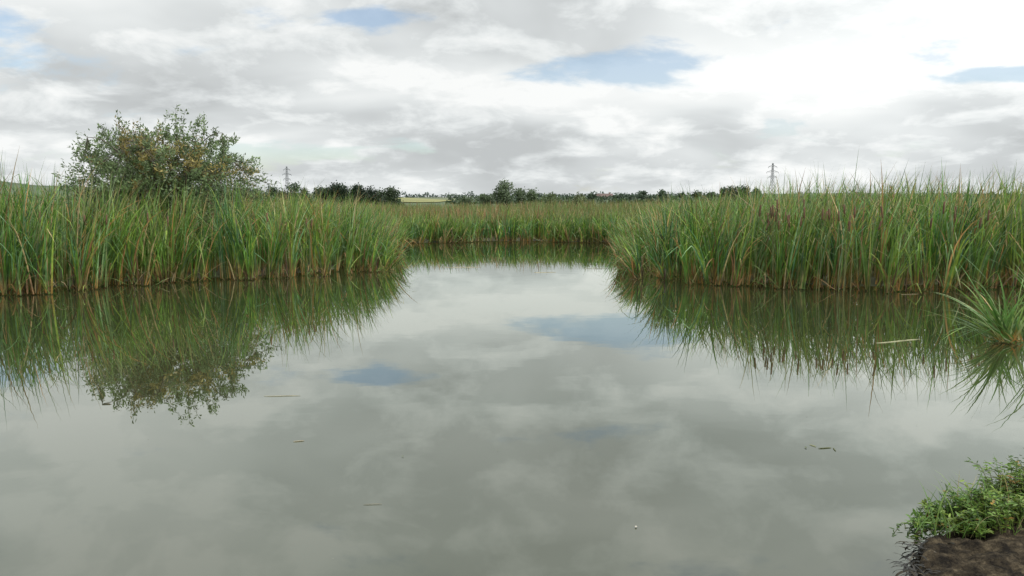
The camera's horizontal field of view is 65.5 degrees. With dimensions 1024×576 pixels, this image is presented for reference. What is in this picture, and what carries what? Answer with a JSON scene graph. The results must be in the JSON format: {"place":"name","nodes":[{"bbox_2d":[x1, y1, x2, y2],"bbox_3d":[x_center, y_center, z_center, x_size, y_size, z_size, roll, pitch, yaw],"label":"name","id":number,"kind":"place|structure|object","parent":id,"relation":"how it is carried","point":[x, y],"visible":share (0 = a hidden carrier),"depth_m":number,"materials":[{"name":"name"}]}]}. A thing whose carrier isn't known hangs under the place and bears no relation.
{"place":"outdoors","nodes":[
{"label":"outdoors","id":0,"kind":"place"},
{"bbox_2d":[396,198,450,201],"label":"stubble hill","id":1,"kind":"structure","parent":0,"point":[418,200],"depth_m":367.76,"materials":[{"name":"beige plant"}]},
{"bbox_2d":[2,197,990,236],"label":"sedge meadow","id":2,"kind":"structure","parent":0,"point":[588,206],"depth_m":43.89,"materials":[{"name":"green plant"}]},
{"bbox_2d":[0,181,1015,285],"bbox_3d":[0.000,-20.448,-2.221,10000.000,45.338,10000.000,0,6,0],"label":"ground","id":3,"kind":"structure","parent":0,"point":[873,280],"depth_m":33.41,"materials":[{"name":"brown soil"}]},
{"bbox_2d":[51,105,280,233],"bbox_3d":[-8.295,-2.410,19.199,4.788,3.871,4.321,-4,7,-32],"label":"willow bush","id":4,"kind":"object","parent":3,"relation":"on","point":[149,160],"visible":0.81,"depth_m":18.46,"materials":[{"name":"green plant"}]},
{"bbox_2d":[264,185,277,197],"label":"distant tree","id":5,"kind":"object","parent":3,"relation":"on","point":[272,191],"visible":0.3,"depth_m":316.40,"materials":[{"name":"green plant"}]},
{"bbox_2d":[273,187,290,201],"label":"distant tree","id":6,"kind":"object","parent":3,"relation":"on","point":[284,192],"visible":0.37,"depth_m":306.41,"materials":[{"name":"green plant"}]},
{"bbox_2d":[282,166,290,189],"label":"electricity pylon","id":7,"kind":"object","parent":3,"relation":"on","point":[286,174],"visible":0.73,"depth_m":990.17,"materials":[{"name":"metal"}]},
{"bbox_2d":[284,181,307,200],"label":"distant tree","id":8,"kind":"object","parent":3,"relation":"on","point":[295,186],"visible":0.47,"depth_m":297.35,"materials":[{"name":"green plant"}]},
{"bbox_2d":[300,188,311,199],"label":"distant tree","id":9,"kind":"object","parent":3,"relation":"on","point":[306,192],"visible":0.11,"depth_m":306.90,"materials":[{"name":"green plant"}]},
{"bbox_2d":[312,187,325,201],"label":"distant tree","id":10,"kind":"object","parent":3,"relation":"on","point":[315,189],"visible":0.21,"depth_m":307.22,"materials":[{"name":"green plant"}]},
{"bbox_2d":[317,185,336,202],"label":"distant pine","id":11,"kind":"object","parent":3,"relation":"on","point":[324,191],"visible":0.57,"depth_m":217.91,"materials":[{"name":"green plant"}]},
{"bbox_2d":[327,180,346,203],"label":"tree","id":12,"kind":"object","parent":3,"relation":"on","point":[333,187],"visible":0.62,"depth_m":216.99,"materials":[{"name":"green plant"}]},
{"bbox_2d":[335,182,353,202],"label":"tree","id":13,"kind":"object","parent":3,"relation":"on","point":[342,192],"visible":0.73,"depth_m":217.25,"materials":[{"name":"green plant"}]},
{"bbox_2d":[347,182,366,201],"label":"tree","id":14,"kind":"object","parent":3,"relation":"on","point":[354,187],"visible":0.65,"depth_m":217.31,"materials":[{"name":"green plant"}]},
{"bbox_2d":[354,185,375,205],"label":"tree","id":15,"kind":"object","parent":3,"relation":"on","point":[368,195],"visible":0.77,"depth_m":217.03,"materials":[{"name":"green plant"}]},
{"bbox_2d":[367,187,382,205],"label":"distant pine","id":16,"kind":"object","parent":3,"relation":"on","point":[375,197],"visible":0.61,"depth_m":217.91,"materials":[{"name":"green plant"}]},
{"bbox_2d":[376,186,404,206],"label":"distant tree","id":17,"kind":"object","parent":3,"relation":"on","point":[390,194],"visible":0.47,"depth_m":93.67,"materials":[{"name":"green plant"}]},
{"bbox_2d":[457,195,472,205],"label":"distant tree","id":18,"kind":"object","parent":3,"relation":"on","point":[461,199],"visible":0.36,"depth_m":99.06,"materials":[{"name":"green plant"}]},
{"bbox_2d":[478,193,495,206],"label":"distant tree","id":19,"kind":"object","parent":3,"relation":"on","point":[487,199],"visible":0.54,"depth_m":94.18,"materials":[{"name":"green plant"}]},
{"bbox_2d":[489,178,514,207],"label":"distant tree","id":20,"kind":"object","parent":3,"relation":"on","point":[502,193],"visible":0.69,"depth_m":88.94,"materials":[{"name":"green plant"}]},
{"bbox_2d":[1,189,1021,203],"bbox_3d":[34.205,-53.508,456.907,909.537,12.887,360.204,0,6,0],"label":"distant hedgerow","id":21,"kind":"object","parent":3,"relation":"on","point":[513,200],"visible":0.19,"depth_m":415.41,"materials":[{"name":"green plant"}]},
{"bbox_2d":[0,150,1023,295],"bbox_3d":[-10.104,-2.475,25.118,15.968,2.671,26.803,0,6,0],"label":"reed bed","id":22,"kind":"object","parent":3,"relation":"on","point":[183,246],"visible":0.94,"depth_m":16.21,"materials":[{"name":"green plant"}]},
{"bbox_2d":[370,203,664,242],"bbox_3d":[0.095,-2.789,32.796,11.488,1.637,11.157,0,6,0],"label":"reed bed","id":23,"kind":"object","parent":3,"relation":"on","point":[585,229],"visible":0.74,"depth_m":31.68,"materials":[{"name":"green plant"}]},
{"bbox_2d":[512,186,528,206],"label":"distant tree","id":24,"kind":"object","parent":3,"relation":"on","point":[520,192],"visible":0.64,"depth_m":89.28,"materials":[{"name":"green plant"}]},
{"bbox_2d":[526,187,538,206],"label":"distant tree","id":25,"kind":"object","parent":3,"relation":"on","point":[532,195],"visible":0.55,"depth_m":91.27,"materials":[{"name":"green plant"}]},
{"bbox_2d":[539,191,562,208],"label":"distant tree","id":26,"kind":"object","parent":3,"relation":"on","point":[547,199],"visible":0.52,"depth_m":79.00,"materials":[{"name":"green plant"}]},
{"bbox_2d":[564,192,587,211],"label":"distant tree","id":27,"kind":"object","parent":3,"relation":"on","point":[578,197],"visible":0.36,"depth_m":74.36,"materials":[{"name":"green plant"}]},
{"bbox_2d":[587,192,596,199],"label":"distant tree","id":28,"kind":"object","parent":3,"relation":"on","point":[592,196],"visible":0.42,"depth_m":416.73,"materials":[{"name":"green plant"}]},
{"bbox_2d":[596,192,612,196],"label":"farmhouse","id":29,"kind":"object","parent":3,"relation":"on","point":[601,195],"visible":0.19,"depth_m":594.74,"materials":[{"name":"brick"}]},
{"bbox_2d":[612,194,624,200],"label":"distant tree","id":30,"kind":"object","parent":3,"relation":"on","point":[619,196],"visible":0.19,"depth_m":417.10,"materials":[{"name":"green plant"}]},
{"bbox_2d":[635,190,656,199],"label":"distant tree","id":31,"kind":"object","parent":3,"relation":"on","point":[642,195],"visible":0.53,"depth_m":326.12,"materials":[{"name":"green plant"}]},
{"bbox_2d":[657,189,668,197],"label":"distant tree","id":32,"kind":"object","parent":3,"relation":"on","point":[660,194],"visible":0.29,"depth_m":326.77,"materials":[{"name":"green plant"}]},
{"bbox_2d":[692,189,701,197],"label":"distant tree","id":33,"kind":"object","parent":3,"relation":"on","point":[696,193],"visible":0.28,"depth_m":415.88,"materials":[{"name":"green plant"}]},
{"bbox_2d":[703,192,719,199],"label":"distant tree","id":34,"kind":"object","parent":3,"relation":"on","point":[707,193],"visible":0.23,"depth_m":396.33,"materials":[{"name":"green plant"}]},
{"bbox_2d":[718,187,728,197],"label":"distant tree","id":35,"kind":"object","parent":3,"relation":"on","point":[724,189],"visible":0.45,"depth_m":335.80,"materials":[{"name":"green plant"}]},
{"bbox_2d":[728,185,742,198],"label":"distant tree","id":36,"kind":"object","parent":3,"relation":"on","point":[732,189],"visible":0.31,"depth_m":336.93,"materials":[{"name":"green plant"}]},
{"bbox_2d":[735,184,754,199],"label":"distant tree","id":37,"kind":"object","parent":3,"relation":"on","point":[742,188],"visible":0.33,"depth_m":337.04,"materials":[{"name":"green plant"}]},
{"bbox_2d":[768,163,778,193],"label":"electricity pylon","id":38,"kind":"object","parent":3,"relation":"on","point":[772,170],"visible":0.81,"depth_m":989.77,"materials":[{"name":"metal"}]},
{"bbox_2d":[600,151,1023,293],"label":"reed bed","id":39,"kind":"object","parent":3,"relation":"on","point":[692,239],"visible":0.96,"depth_m":15.26,"materials":[{"name":"green plant"}]},
{"bbox_2d":[912,515,1023,575],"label":"mud bank","id":40,"kind":"structure","parent":3,"relation":"on","point":[996,553],"depth_m":2.85,"materials":[{"name":"soil"}]},
{"bbox_2d":[888,530,954,575],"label":"root fringe","id":41,"kind":"object","parent":40,"relation":"attached to","point":[910,571],"visible":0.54,"depth_m":2.94,"materials":[{"name":"brown plant"}]},
{"bbox_2d":[889,455,1023,543],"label":"bank weeds","id":42,"kind":"object","parent":40,"relation":"on","point":[994,506],"visible":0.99,"depth_m":3.14,"materials":[{"name":"green plant"}]},
{"bbox_2d":[0,240,1023,575],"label":"pond water","id":43,"kind":"structure","parent":0,"point":[474,408],"depth_m":5.85,"materials":[{"name":"grey liquid"}]},
{"bbox_2d":[38,192,989,291],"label":"cattail heads","id":44,"kind":"object","parent":43,"relation":"on","point":[778,222],"visible":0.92,"depth_m":14.47,"materials":[{"name":"brown plant"}]},
{"bbox_2d":[283,268,942,526],"bbox_3d":[0.539,0.353,11.536,13.056,0.010,16.002,0,6,0],"label":"floating debris","id":45,"kind":"object","parent":43,"relation":"on","point":[605,268],"visible":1,"depth_m":9.12,"materials":[{"name":"brown plant"}]},
{"bbox_2d":[912,246,1023,341],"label":"sedge clump","id":46,"kind":"object","parent":43,"relation":"on","point":[1000,327],"visible":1,"depth_m":9.12,"materials":[{"name":"green plant"}]},
{"bbox_2d":[0,0,1023,196],"label":"sky","id":47,"kind":"structure","parent":0,"point":[436,97],"materials":[{"name":"white"}]}
]}

